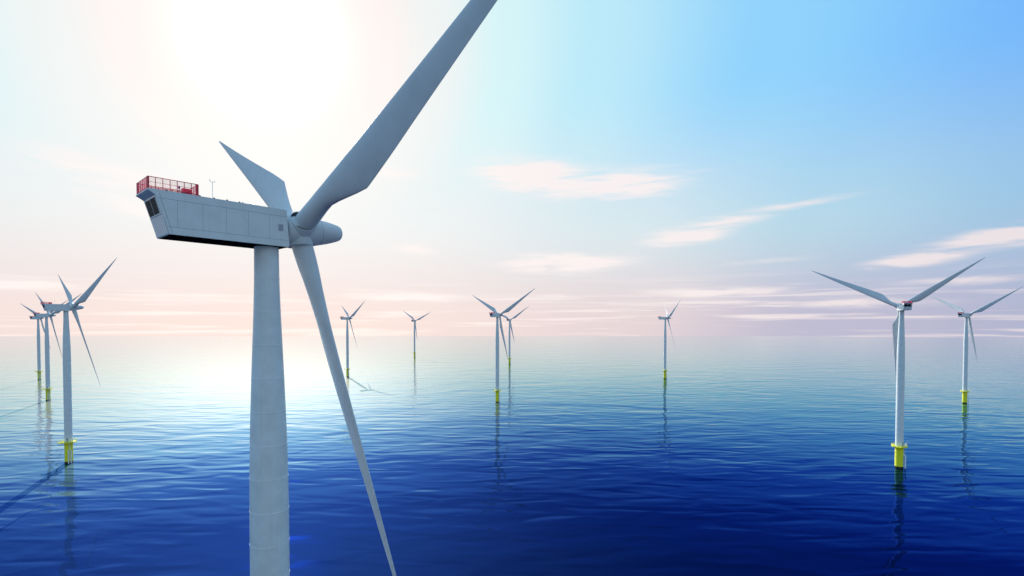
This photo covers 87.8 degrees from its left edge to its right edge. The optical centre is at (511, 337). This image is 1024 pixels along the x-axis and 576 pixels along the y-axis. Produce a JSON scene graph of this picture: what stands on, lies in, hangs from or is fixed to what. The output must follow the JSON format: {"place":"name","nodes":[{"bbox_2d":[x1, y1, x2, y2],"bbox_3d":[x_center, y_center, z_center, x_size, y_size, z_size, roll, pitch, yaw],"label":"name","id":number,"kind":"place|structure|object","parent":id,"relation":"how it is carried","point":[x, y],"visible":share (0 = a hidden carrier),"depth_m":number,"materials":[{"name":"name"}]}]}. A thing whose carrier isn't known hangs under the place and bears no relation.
{"place":"outdoors","nodes":[
{"label":"outdoors","id":0,"kind":"place"},
{"bbox_2d":[0,336,1023,575],"bbox_3d":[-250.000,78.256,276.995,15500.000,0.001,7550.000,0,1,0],"label":"sea","id":1,"kind":"structure","parent":0,"point":[708,456],"depth_m":341.27,"materials":[{"name":"liquid"}]},
{"bbox_2d":[20,301,65,379],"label":"wind turbine","id":2,"kind":"object","parent":1,"relation":"in","point":[38,371],"visible":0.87,"depth_m":823.89,"materials":[{"name":"metal"}]},
{"bbox_2d":[33,294,80,400],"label":"wind turbine","id":3,"kind":"object","parent":1,"relation":"in","point":[47,366],"visible":0.93,"depth_m":597.76,"materials":[{"name":"metal"}]},
{"bbox_2d":[40,259,115,463],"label":"wind turbine","id":4,"kind":"object","parent":1,"relation":"in","point":[68,441],"visible":1,"depth_m":326.38,"materials":[{"name":"metal"}]},
{"bbox_2d":[136,0,496,575],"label":"wind turbine","id":5,"kind":"object","parent":1,"relation":"in","point":[266,234],"visible":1,"depth_m":57.56,"materials":[{"name":"white paint"}]},
{"bbox_2d":[340,301,364,376],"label":"wind turbine","id":6,"kind":"object","parent":1,"relation":"in","point":[347,368],"visible":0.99,"depth_m":868.47,"materials":[{"name":"metal"}]},
{"bbox_2d":[405,312,428,357],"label":"wind turbine","id":7,"kind":"object","parent":1,"relation":"in","point":[414,321],"visible":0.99,"depth_m":1380.03,"materials":[{"name":"metal"}]},
{"bbox_2d":[474,289,533,401],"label":"wind turbine","id":8,"kind":"object","parent":1,"relation":"in","point":[494,313],"visible":1,"depth_m":583.46,"materials":[{"name":"metal"}]},
{"bbox_2d":[497,306,528,363],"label":"wind turbine","id":9,"kind":"object","parent":1,"relation":"in","point":[510,326],"visible":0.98,"depth_m":1153.87,"materials":[{"name":"metal"}]},
{"bbox_2d":[658,301,679,378],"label":"wind turbine","id":10,"kind":"object","parent":1,"relation":"in","point":[667,318],"visible":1,"depth_m":839.34,"materials":[{"name":"metal"}]},
{"bbox_2d":[811,258,983,468],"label":"wind turbine","id":11,"kind":"object","parent":1,"relation":"in","point":[898,326],"visible":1,"depth_m":315.04,"materials":[{"name":"metal"}]},
{"bbox_2d":[929,287,1021,403],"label":"wind turbine","id":12,"kind":"object","parent":1,"relation":"in","point":[967,326],"visible":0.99,"depth_m":575.82,"materials":[{"name":"metal"}]},
{"bbox_2d":[0,0,1023,337],"label":"sky","id":13,"kind":"structure","parent":0,"point":[620,163],"materials":[{"name":"blue"}]}
]}

